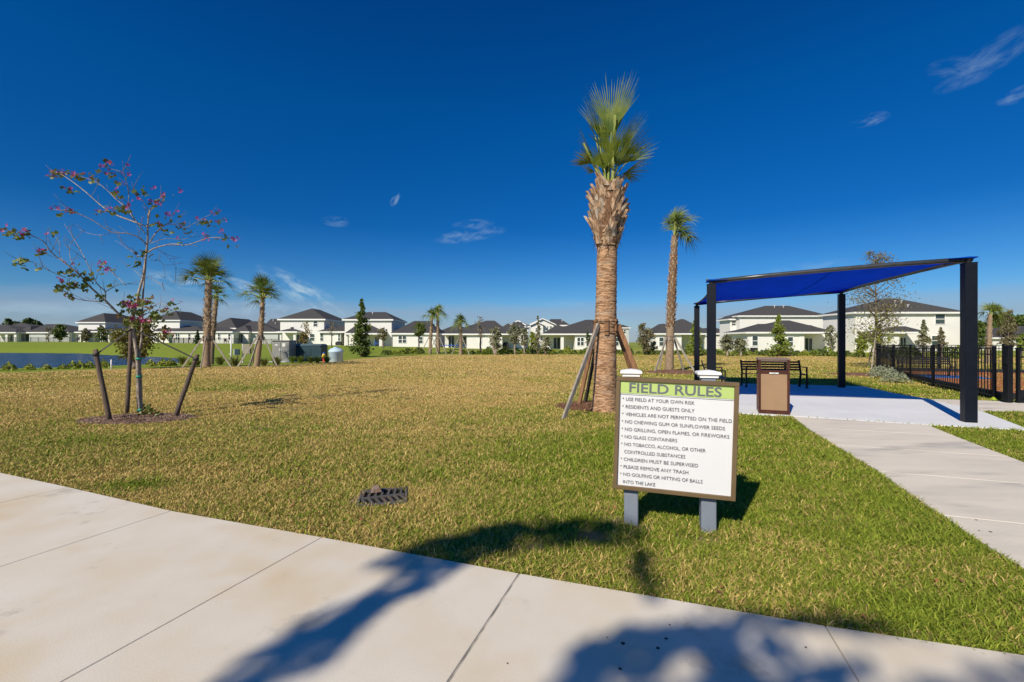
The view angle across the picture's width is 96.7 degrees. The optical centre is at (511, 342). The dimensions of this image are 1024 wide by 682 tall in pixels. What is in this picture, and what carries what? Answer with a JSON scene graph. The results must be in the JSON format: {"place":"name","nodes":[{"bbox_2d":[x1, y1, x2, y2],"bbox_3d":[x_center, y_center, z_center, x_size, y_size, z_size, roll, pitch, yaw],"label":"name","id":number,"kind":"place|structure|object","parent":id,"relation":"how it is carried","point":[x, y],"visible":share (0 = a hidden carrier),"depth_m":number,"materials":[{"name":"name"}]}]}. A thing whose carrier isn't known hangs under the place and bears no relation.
{"place":"outdoors","nodes":[
{"label":"outdoors","id":0,"kind":"place"},
{"bbox_2d":[0,353,179,368],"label":"water","id":1,"kind":"structure","parent":0,"point":[22,360],"depth_m":52.56,"materials":[{"name":"blue liquid"}]},
{"bbox_2d":[442,336,466,349],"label":"trampoline","id":2,"kind":"object","parent":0,"point":[451,342],"visible":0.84,"depth_m":70.44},
{"bbox_2d":[0,473,1023,681],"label":"sidewalk","id":3,"kind":"structure","parent":0,"point":[94,587],"depth_m":2.40,"materials":[{"name":"concrete"}]},
{"bbox_2d":[448,574,858,681],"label":"sidewalk joint","id":4,"kind":"object","parent":3,"relation":"on","point":[457,668],"visible":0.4,"depth_m":2.28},
{"bbox_2d":[0,342,1023,654],"bbox_3d":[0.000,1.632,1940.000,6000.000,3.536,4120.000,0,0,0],"label":"ground","id":5,"kind":"structure","parent":0,"point":[108,350],"depth_m":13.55,"materials":[{"name":"plant"}]},
{"bbox_2d":[0,361,17,370],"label":"pond plant","id":6,"kind":"object","parent":5,"relation":"on","point":[10,366],"visible":0.95,"depth_m":24.33,"materials":[{"name":"green plant"}]},
{"bbox_2d":[0,324,26,341],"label":"house","id":7,"kind":"structure","parent":5,"relation":"on","point":[9,331],"depth_m":127.79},
{"bbox_2d":[13,323,39,326],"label":"house","id":8,"kind":"structure","parent":5,"relation":"on","point":[23,324],"depth_m":147.74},
{"bbox_2d":[22,317,36,324],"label":"tree","id":9,"kind":"object","parent":5,"relation":"on","point":[29,320],"visible":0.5,"depth_m":189.44,"materials":[{"name":"green plant"}]},
{"bbox_2d":[19,324,77,341],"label":"house","id":10,"kind":"structure","parent":5,"relation":"on","point":[34,332],"depth_m":126.38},
{"bbox_2d":[30,337,69,341],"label":"yard fence","id":11,"kind":"object","parent":5,"relation":"on","point":[50,338],"visible":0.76,"depth_m":120.20,"materials":[{"name":"black metal"}]},
{"bbox_2d":[48,324,67,341],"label":"tree","id":12,"kind":"object","parent":5,"relation":"on","point":[59,332],"visible":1,"depth_m":115.50,"materials":[{"name":"green plant"}]},
{"bbox_2d":[79,328,93,340],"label":"tree","id":13,"kind":"object","parent":5,"relation":"on","point":[88,335],"visible":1,"depth_m":116.80,"materials":[{"name":"green plant"}]},
{"bbox_2d":[96,325,107,341],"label":"tree","id":14,"kind":"object","parent":5,"relation":"on","point":[104,333],"visible":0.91,"depth_m":115.90,"materials":[{"name":"green plant"}]},
{"bbox_2d":[68,313,144,341],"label":"house","id":15,"kind":"structure","parent":5,"relation":"on","point":[107,321],"depth_m":121.00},
{"bbox_2d":[92,328,131,419],"bbox_3d":[-7.617,0.629,8.720,0.230,1.815,0.609,0,0,36],"label":"tree stake","id":16,"kind":"object","parent":5,"relation":"on","point":[96,353],"visible":0.96,"depth_m":8.56,"materials":[{"name":"brown wood"}]},
{"bbox_2d":[0,155,239,415],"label":"flowering tree","id":17,"kind":"object","parent":5,"relation":"on","point":[132,306],"visible":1,"depth_m":8.89,"materials":[{"name":"green plant"}]},
{"bbox_2d":[125,320,132,413],"bbox_3d":[-8.059,0.529,9.583,0.241,2.008,0.080,0,0,21],"label":"tree stake","id":18,"kind":"object","parent":5,"relation":"on","point":[128,378],"visible":0.81,"depth_m":9.56,"materials":[{"name":"brown wood"}]},
{"bbox_2d":[102,316,160,368],"bbox_3d":[-21.040,0.030,25.649,2.521,3.135,2.629,0,0,0],"label":"bush","id":19,"kind":"object","parent":5,"relation":"on","point":[147,342],"visible":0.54,"depth_m":25.30,"materials":[{"name":"green plant"}]},
{"bbox_2d":[75,413,197,424],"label":"mulch","id":20,"kind":"object","parent":5,"relation":"on","point":[127,418],"visible":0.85,"depth_m":8.71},
{"bbox_2d":[159,328,167,342],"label":"tree","id":21,"kind":"object","parent":5,"relation":"on","point":[163,337],"visible":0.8,"depth_m":103.84,"materials":[{"name":"green plant"}]},
{"bbox_2d":[133,328,199,415],"bbox_3d":[-6.892,0.630,9.067,1.280,1.825,0.102,0,0,-3],"label":"tree stake","id":22,"kind":"object","parent":5,"relation":"on","point":[195,359],"visible":0.94,"depth_m":9.06,"materials":[{"name":"brown wood"}]},
{"bbox_2d":[148,311,203,342],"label":"house","id":23,"kind":"structure","parent":5,"relation":"on","point":[184,325],"depth_m":119.00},
{"bbox_2d":[169,338,198,342],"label":"yard fence","id":24,"kind":"object","parent":5,"relation":"on","point":[178,340],"visible":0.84,"depth_m":108.81,"materials":[{"name":"black metal"}]},
{"bbox_2d":[172,251,237,367],"bbox_3d":[-17.975,-1.957,26.777,3.561,7.072,3.540,0,0,-35],"label":"palm tree","id":25,"kind":"object","parent":5,"relation":"on","point":[209,270],"visible":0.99,"depth_m":26.69,"materials":[{"name":"plant"}]},
{"bbox_2d":[202,282,229,363],"bbox_3d":[-19.691,-1.239,30.454,2.361,5.624,1.868,0,0,40],"label":"palm tree","id":26,"kind":"object","parent":5,"relation":"on","point":[216,299],"visible":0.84,"depth_m":30.25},
{"bbox_2d":[213,355,225,364],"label":"grass tuft","id":27,"kind":"object","parent":5,"relation":"on","point":[219,361],"visible":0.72,"depth_m":29.41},
{"bbox_2d":[199,318,251,343],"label":"house","id":28,"kind":"structure","parent":5,"relation":"on","point":[236,328],"depth_m":111.00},
{"bbox_2d":[215,338,250,343],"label":"yard fence","id":29,"kind":"object","parent":5,"relation":"on","point":[234,340],"visible":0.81,"depth_m":102.98,"materials":[{"name":"black metal"}]},
{"bbox_2d":[228,356,241,365],"bbox_3d":[-17.400,1.149,28.642,1.200,0.695,1.197,0,0,0],"label":"grass tuft","id":30,"kind":"object","parent":5,"relation":"on","point":[234,361],"visible":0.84,"depth_m":28.49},
{"bbox_2d":[242,344,253,362],"bbox_3d":[-19.150,0.866,32.940,0.821,1.500,0.220,0,0,0],"label":"meter stand","id":31,"kind":"object","parent":5,"relation":"on","point":[245,347],"visible":0.76,"depth_m":32.83,"materials":[{"name":"metal"}]},
{"bbox_2d":[233,273,283,366],"bbox_3d":[-15.235,-1.402,27.280,3.118,5.962,2.994,0,0,-32],"label":"palm tree","id":32,"kind":"object","parent":5,"relation":"on","point":[264,290],"visible":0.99,"depth_m":27.35,"materials":[{"name":"plant"}]},
{"bbox_2d":[245,319,279,343],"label":"house","id":33,"kind":"structure","parent":5,"relation":"on","point":[271,326],"depth_m":113.04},
{"bbox_2d":[269,340,296,361],"bbox_3d":[-17.773,0.718,35.400,1.801,1.735,1.700,0,0,0],"label":"electrical cabinet","id":34,"kind":"object","parent":5,"relation":"on","point":[284,349],"visible":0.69,"depth_m":34.97,"materials":[{"name":"metal"}]},
{"bbox_2d":[298,331,307,343],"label":"bush","id":35,"kind":"object","parent":5,"relation":"on","point":[302,339],"visible":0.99,"depth_m":85.81,"materials":[{"name":"green plant"}]},
{"bbox_2d":[276,309,344,345],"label":"house","id":36,"kind":"structure","parent":5,"relation":"on","point":[316,319],"depth_m":99.00,"materials":[{"name":"paint"}]},
{"bbox_2d":[296,344,327,360],"bbox_3d":[-16.221,0.838,36.700,2.261,1.400,1.480,0,0,0],"label":"pump enclosure","id":37,"kind":"object","parent":5,"relation":"on","point":[308,350],"visible":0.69,"depth_m":36.00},
{"bbox_2d":[296,348,320,359],"bbox_3d":[-16.221,0.938,35.988,2.261,1.000,0.025,0,0,0],"label":"door","id":38,"kind":"structure","parent":37,"relation":"in","point":[306,351],"depth_m":35.97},
{"bbox_2d":[328,347,343,361],"bbox_3d":[-13.618,0.965,35.200,1.120,1.170,1.120,0,0,0],"label":"storage tank","id":39,"kind":"object","parent":5,"relation":"on","point":[335,354],"visible":0.94,"depth_m":34.78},
{"bbox_2d":[345,298,374,356],"bbox_3d":[-15.286,-1.379,46.259,2.468,6.241,2.936,0,0,29],"label":"tree","id":40,"kind":"object","parent":5,"relation":"on","point":[360,345],"visible":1,"depth_m":45.75,"materials":[{"name":"green plant"}]},
{"bbox_2d":[342,312,406,345],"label":"house","id":41,"kind":"structure","parent":5,"relation":"on","point":[390,323],"depth_m":95.00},
{"bbox_2d":[349,487,407,507],"bbox_3d":[-1.275,1.502,4.379,0.530,0.050,0.454,0,0,-12],"label":"drain grate","id":42,"kind":"object","parent":5,"relation":"on","point":[390,495],"visible":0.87,"depth_m":4.36,"materials":[{"name":"metal"}]},
{"bbox_2d":[371,485,381,492],"bbox_3d":[-1.338,1.435,4.498,0.104,0.074,0.088,0,0,-17],"label":"broken brick","id":43,"kind":"object","parent":42,"relation":"on","point":[375,488],"visible":1,"depth_m":4.46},
{"bbox_2d":[375,327,387,347],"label":"tree","id":44,"kind":"object","parent":5,"relation":"on","point":[383,332],"visible":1,"depth_m":77.78,"materials":[{"name":"green plant"}]},
{"bbox_2d":[390,321,444,346],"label":"house","id":45,"kind":"structure","parent":5,"relation":"on","point":[403,336],"depth_m":91.00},
{"bbox_2d":[398,336,406,342],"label":"window","id":46,"kind":"structure","parent":45,"relation":"in","point":[401,339],"depth_m":90.99,"materials":[{"name":"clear glass"}]},
{"bbox_2d":[411,322,425,353],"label":"tree","id":47,"kind":"object","parent":5,"relation":"on","point":[420,328],"visible":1,"depth_m":56.69,"materials":[{"name":"green plant"}]},
{"bbox_2d":[422,308,442,353],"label":"palm tree","id":48,"kind":"object","parent":5,"relation":"on","point":[430,337],"visible":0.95,"depth_m":56.82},
{"bbox_2d":[427,304,447,353],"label":"palm tree","id":49,"kind":"object","parent":5,"relation":"on","point":[438,308],"visible":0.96,"depth_m":56.83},
{"bbox_2d":[450,313,471,354],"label":"palm tree","id":50,"kind":"object","parent":5,"relation":"on","point":[460,320],"visible":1,"depth_m":54.81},
{"bbox_2d":[474,316,485,351],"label":"tree","id":51,"kind":"object","parent":5,"relation":"on","point":[480,329],"visible":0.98,"depth_m":57.97,"materials":[{"name":"green plant"}]},
{"bbox_2d":[442,321,527,348],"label":"house","id":52,"kind":"structure","parent":5,"relation":"on","point":[471,338],"depth_m":84.78,"materials":[{"name":"paint"}]},
{"bbox_2d":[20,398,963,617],"bbox_3d":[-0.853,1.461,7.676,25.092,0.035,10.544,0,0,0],"label":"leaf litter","id":53,"kind":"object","parent":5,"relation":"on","point":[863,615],"visible":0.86,"depth_m":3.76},
{"bbox_2d":[488,326,502,354],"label":"tree","id":54,"kind":"object","parent":5,"relation":"on","point":[495,339],"visible":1,"depth_m":54.87,"materials":[{"name":"green plant"}]},
{"bbox_2d":[506,324,521,353],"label":"tree","id":55,"kind":"object","parent":5,"relation":"on","point":[513,330],"visible":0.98,"depth_m":55.90,"materials":[{"name":"green plant"}]},
{"bbox_2d":[519,328,528,354],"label":"tree","id":56,"kind":"object","parent":5,"relation":"on","point":[523,342],"visible":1,"depth_m":54.93,"materials":[{"name":"green plant"}]},
{"bbox_2d":[528,332,536,346],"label":"bush","id":57,"kind":"object","parent":5,"relation":"on","point":[532,336],"visible":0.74,"depth_m":59.79,"materials":[{"name":"green plant"}]},
{"bbox_2d":[531,315,541,353],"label":"tree","id":58,"kind":"object","parent":5,"relation":"on","point":[537,347],"visible":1,"depth_m":54.87,"materials":[{"name":"green plant"}]},
{"bbox_2d":[540,336,551,354],"bbox_3d":[4.017,0.395,53.995,1.333,2.355,1.440,0,0,0],"label":"bush","id":59,"kind":"object","parent":5,"relation":"on","point":[546,341],"visible":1,"depth_m":53.89,"materials":[{"name":"green plant"}]},
{"bbox_2d":[529,318,568,346],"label":"house","id":60,"kind":"structure","parent":5,"relation":"on","point":[545,324],"depth_m":112.00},
{"bbox_2d":[555,400,592,410],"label":"mulch","id":61,"kind":"object","parent":5,"relation":"on","point":[585,405],"visible":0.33,"depth_m":10.13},
{"bbox_2d":[540,320,625,349],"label":"house","id":62,"kind":"structure","parent":5,"relation":"on","point":[572,336],"depth_m":83.06,"materials":[{"name":"paint"}]},
{"bbox_2d":[553,337,559,347],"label":"sliding door","id":63,"kind":"structure","parent":62,"relation":"in","point":[556,340],"depth_m":83.98,"materials":[{"name":"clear glass"}]},
{"bbox_2d":[577,337,583,345],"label":"window","id":64,"kind":"structure","parent":62,"relation":"in","point":[580,340],"depth_m":81.04,"materials":[{"name":"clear glass"}]},
{"bbox_2d":[561,73,658,418],"bbox_3d":[2.036,-2.094,9.768,2.196,7.388,2.006,0,0,0],"label":"palm tree","id":65,"kind":"object","parent":5,"relation":"on","point":[607,212],"visible":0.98,"depth_m":9.57,"materials":[{"name":"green plant"}]},
{"bbox_2d":[621,325,630,343],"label":"house","id":66,"kind":"structure","parent":5,"relation":"on","point":[625,329],"depth_m":140.00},
{"bbox_2d":[635,323,655,354],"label":"tree","id":67,"kind":"object","parent":5,"relation":"on","point":[646,349],"visible":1,"depth_m":53.70,"materials":[{"name":"green plant"}]},
{"bbox_2d":[642,369,693,373],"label":"mulch","id":68,"kind":"object","parent":5,"relation":"on","point":[667,371],"visible":0.82,"depth_m":22.07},
{"bbox_2d":[641,319,706,349],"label":"house","id":69,"kind":"structure","parent":5,"relation":"on","point":[682,332],"depth_m":78.67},
{"bbox_2d":[613,369,739,532],"bbox_3d":[1.303,0.935,3.684,0.947,1.430,0.194,0,0,14],"label":"rules sign","id":70,"kind":"object","parent":5,"relation":"on","point":[678,437],"visible":0.99,"depth_m":3.60,"materials":[{"name":"plastic"}]},
{"bbox_2d":[654,206,703,371],"bbox_3d":[8.580,-2.728,22.966,2.147,8.660,2.923,0,0,37],"label":"palm tree","id":71,"kind":"object","parent":5,"relation":"on","point":[675,218],"visible":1,"depth_m":22.92,"materials":[{"name":"plant"}]},
{"bbox_2d":[684,321,705,355],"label":"tree","id":72,"kind":"object","parent":5,"relation":"on","point":[688,347],"visible":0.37,"depth_m":49.77,"materials":[{"name":"green plant"}]},
{"bbox_2d":[703,328,719,348],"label":"house","id":73,"kind":"structure","parent":5,"relation":"on","point":[717,337],"depth_m":95.00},
{"bbox_2d":[718,334,735,355],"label":"tree","id":74,"kind":"object","parent":5,"relation":"on","point":[727,344],"visible":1,"depth_m":48.88,"materials":[{"name":"green plant"}]},
{"bbox_2d":[732,337,748,355],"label":"tree","id":75,"kind":"object","parent":5,"relation":"on","point":[740,343],"visible":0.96,"depth_m":48.90,"materials":[{"name":"green plant"}]},
{"bbox_2d":[716,305,822,348],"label":"house","id":76,"kind":"structure","parent":5,"relation":"on","point":[759,315],"depth_m":82.21,"materials":[{"name":"paint"}]},
{"bbox_2d":[722,320,835,351],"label":"house","id":77,"kind":"structure","parent":5,"relation":"on","point":[799,336],"depth_m":65.14,"materials":[{"name":"paint"}]},
{"bbox_2d":[804,338,812,349],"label":"sliding door","id":78,"kind":"structure","parent":77,"relation":"in","point":[808,342],"depth_m":67.78,"materials":[{"name":"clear glass"}]},
{"bbox_2d":[763,313,794,356],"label":"tree","id":79,"kind":"object","parent":5,"relation":"on","point":[779,337],"visible":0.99,"depth_m":47.73,"materials":[{"name":"green plant"}]},
{"bbox_2d":[822,346,834,355],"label":"young shrub","id":80,"kind":"object","parent":5,"relation":"on","point":[829,349],"visible":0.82,"depth_m":48.22,"materials":[{"name":"green plant"}]},
{"bbox_2d":[822,325,836,350],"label":"tree","id":81,"kind":"object","parent":5,"relation":"on","point":[831,342],"visible":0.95,"depth_m":51.97,"materials":[{"name":"green plant"}]},
{"bbox_2d":[821,372,883,376],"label":"mulch","id":82,"kind":"object","parent":5,"relation":"on","point":[856,374],"visible":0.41,"depth_m":20.67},
{"bbox_2d":[865,365,888,376],"bbox_3d":[16.076,1.250,19.886,0.980,0.514,0.945,0,0,0],"label":"variegated shrub","id":83,"kind":"object","parent":82,"relation":"on","point":[873,370],"visible":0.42,"depth_m":19.89,"materials":[{"name":"plant"}]},
{"bbox_2d":[854,331,868,357],"bbox_3d":[33.679,0.210,43.954,1.512,2.686,1.359,0,0,0],"label":"bush","id":84,"kind":"object","parent":5,"relation":"on","point":[860,348],"visible":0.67,"depth_m":43.79,"materials":[{"name":"green plant"}]},
{"bbox_2d":[870,365,899,377],"bbox_3d":[15.316,1.209,18.636,1.043,0.597,1.046,0,0,0],"label":"variegated shrub","id":85,"kind":"object","parent":5,"relation":"on","point":[878,372],"visible":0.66,"depth_m":18.59,"materials":[{"name":"plant"}]},
{"bbox_2d":[818,298,959,351],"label":"house","id":86,"kind":"structure","parent":5,"relation":"on","point":[947,320],"depth_m":63.00,"materials":[{"name":"paint"}]},
{"bbox_2d":[935,314,945,323],"bbox_3d":[59.231,-3.195,62.970,1.483,1.483,0.080,0,0,0],"label":"window","id":87,"kind":"structure","parent":86,"relation":"in","point":[939,318],"depth_m":62.98,"materials":[{"name":"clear glass"}]},
{"bbox_2d":[846,249,932,368],"bbox_3d":[20.345,-1.539,25.462,3.493,7.446,3.941,0,0,0],"label":"tree","id":88,"kind":"object","parent":5,"relation":"on","point":[877,334],"visible":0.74,"depth_m":25.37,"materials":[{"name":"green plant"}]},
{"bbox_2d":[879,369,913,382],"bbox_3d":[14.063,1.252,16.692,0.985,0.512,0.974,0,0,0],"label":"variegated shrub","id":89,"kind":"object","parent":5,"relation":"on","point":[892,377],"visible":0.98,"depth_m":16.62,"materials":[{"name":"plant"}]},
{"bbox_2d":[911,319,932,347],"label":"tree","id":90,"kind":"object","parent":5,"relation":"on","point":[923,338],"visible":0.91,"depth_m":39.88,"materials":[{"name":"green plant"}]},
{"bbox_2d":[876,344,996,398],"bbox_3d":[15.747,0.827,17.932,0.333,1.466,14.107,0,0,29],"label":"metal fence","id":91,"kind":"object","parent":5,"relation":"on","point":[906,360],"visible":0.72,"depth_m":15.32,"materials":[{"name":"metal"}]},
{"bbox_2d":[934,327,948,358],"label":"tree","id":92,"kind":"object","parent":5,"relation":"on","point":[941,336],"visible":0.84,"depth_m":40.94,"materials":[{"name":"green plant"}]},
{"bbox_2d":[878,344,1023,368],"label":"metal fence","id":93,"kind":"object","parent":5,"relation":"on","point":[958,348],"visible":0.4,"depth_m":23.05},
{"bbox_2d":[895,368,1023,399],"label":"play border","id":94,"kind":"object","parent":5,"relation":"on","point":[1000,394],"visible":0.14,"depth_m":15.98,"materials":[{"name":"wood"}]},
{"bbox_2d":[915,371,1023,392],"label":"play surface","id":95,"kind":"object","parent":5,"relation":"on","point":[1000,382],"visible":0.09,"depth_m":17.46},
{"bbox_2d":[921,375,989,378],"bbox_3d":[18.460,1.480,19.470,2.600,0.040,1.900,0,0,25],"label":"blue mat","id":96,"kind":"object","parent":95,"relation":"on","point":[951,376],"depth_m":19.36,"materials":[{"name":"rubber"}]},
{"bbox_2d":[896,356,955,376],"bbox_3d":[17.927,1.045,19.743,1.850,0.883,0.664,0,0,25],"label":"park bench","id":97,"kind":"object","parent":96,"relation":"on","point":[937,363],"visible":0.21,"depth_m":19.67,"materials":[{"name":"black metal"}]},
{"bbox_2d":[978,320,986,352],"bbox_3d":[61.691,-0.708,59.898,1.800,4.334,1.712,0,0,0],"label":"bush","id":98,"kind":"object","parent":5,"relation":"on","point":[982,332],"visible":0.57,"depth_m":59.71,"materials":[{"name":"green plant"}]},
{"bbox_2d":[978,302,1008,362],"bbox_3d":[33.756,-0.673,31.974,1.907,4.532,2.081,0,0,0],"label":"palm tree","id":99,"kind":"object","parent":5,"relation":"on","point":[992,309],"visible":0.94,"depth_m":31.91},
{"bbox_2d":[978,326,1023,349],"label":"house","id":100,"kind":"structure","parent":5,"relation":"on","point":[995,338],"depth_m":75.19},
{"bbox_2d":[995,309,1019,344],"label":"tree","id":101,"kind":"object","parent":5,"relation":"on","point":[1011,326],"visible":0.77,"depth_m":33.85,"materials":[{"name":"green plant"}]},
{"bbox_2d":[992,313,1023,326],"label":"tree","id":102,"kind":"object","parent":5,"relation":"on","point":[1013,315],"visible":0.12,"depth_m":148.25,"materials":[{"name":"green plant"}]},
{"bbox_2d":[1014,333,1023,355],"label":"bush","id":103,"kind":"object","parent":5,"relation":"on","point":[1020,340],"visible":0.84,"depth_m":49.97,"materials":[{"name":"green plant"}]},
{"bbox_2d":[1014,314,1023,325],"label":"tree","id":104,"kind":"object","parent":5,"relation":"on","point":[1018,316],"visible":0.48,"depth_m":149.29,"materials":[{"name":"green plant"}]},
{"bbox_2d":[0,0,1023,341],"label":"sky","id":105,"kind":"structure","parent":0,"point":[406,158],"materials":[{"name":"blue"}]},
{"bbox_2d":[739,383,1023,430],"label":"pavement","id":106,"kind":"structure","parent":0,"point":[861,403],"depth_m":10.26,"materials":[{"name":"concrete"}]},
{"bbox_2d":[701,361,725,381],"bbox_3d":[6.111,1.035,13.835,0.664,0.883,1.880,0,0,22],"label":"park bench","id":107,"kind":"object","parent":106,"relation":"on","point":[722,378],"visible":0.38,"depth_m":12.96,"materials":[{"name":"black metal"}]},
{"bbox_2d":[756,357,789,414],"bbox_3d":[5.471,0.896,9.557,0.580,1.132,0.580,0,0,25],"label":"litter bin","id":108,"kind":"object","parent":106,"relation":"on","point":[773,391],"visible":1,"depth_m":9.32,"materials":[{"name":"metal"}]},
{"bbox_2d":[740,360,807,387],"bbox_3d":[8.587,1.035,14.980,1.880,0.883,0.664,0,0,11],"label":"park bench","id":109,"kind":"object","parent":106,"relation":"on","point":[746,368],"visible":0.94,"depth_m":15.19,"materials":[{"name":"black metal"}]},
{"bbox_2d":[693,256,977,422],"bbox_3d":[7.542,-0.105,12.401,4.586,3.153,7.136,0,0,20],"label":"shade canopy","id":110,"kind":"object","parent":106,"relation":"on","point":[839,281],"visible":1,"depth_m":9.84,"materials":[{"name":"fabric"}]},
{"bbox_2d":[793,416,1023,568],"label":"path","id":111,"kind":"structure","parent":0,"point":[964,484],"depth_m":5.20,"materials":[{"name":"concrete"}]},
{"bbox_2d":[932,399,1023,411],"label":"gate path","id":112,"kind":"structure","parent":0,"point":[985,405],"depth_m":10.62,"materials":[{"name":"concrete"}]},
{"bbox_2d":[1002,346,1013,402],"bbox_3d":[12.136,0.805,11.150,0.178,1.430,0.150,0,0,0],"label":"gate post","id":113,"kind":"object","parent":112,"relation":"on","point":[1007,374],"visible":0.84,"depth_m":11.09,"materials":[{"name":"black metal"}]},
{"bbox_2d":[1015,348,1023,402],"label":"metal gate","id":114,"kind":"structure","parent":112,"relation":"on","point":[1019,395],"depth_m":11.05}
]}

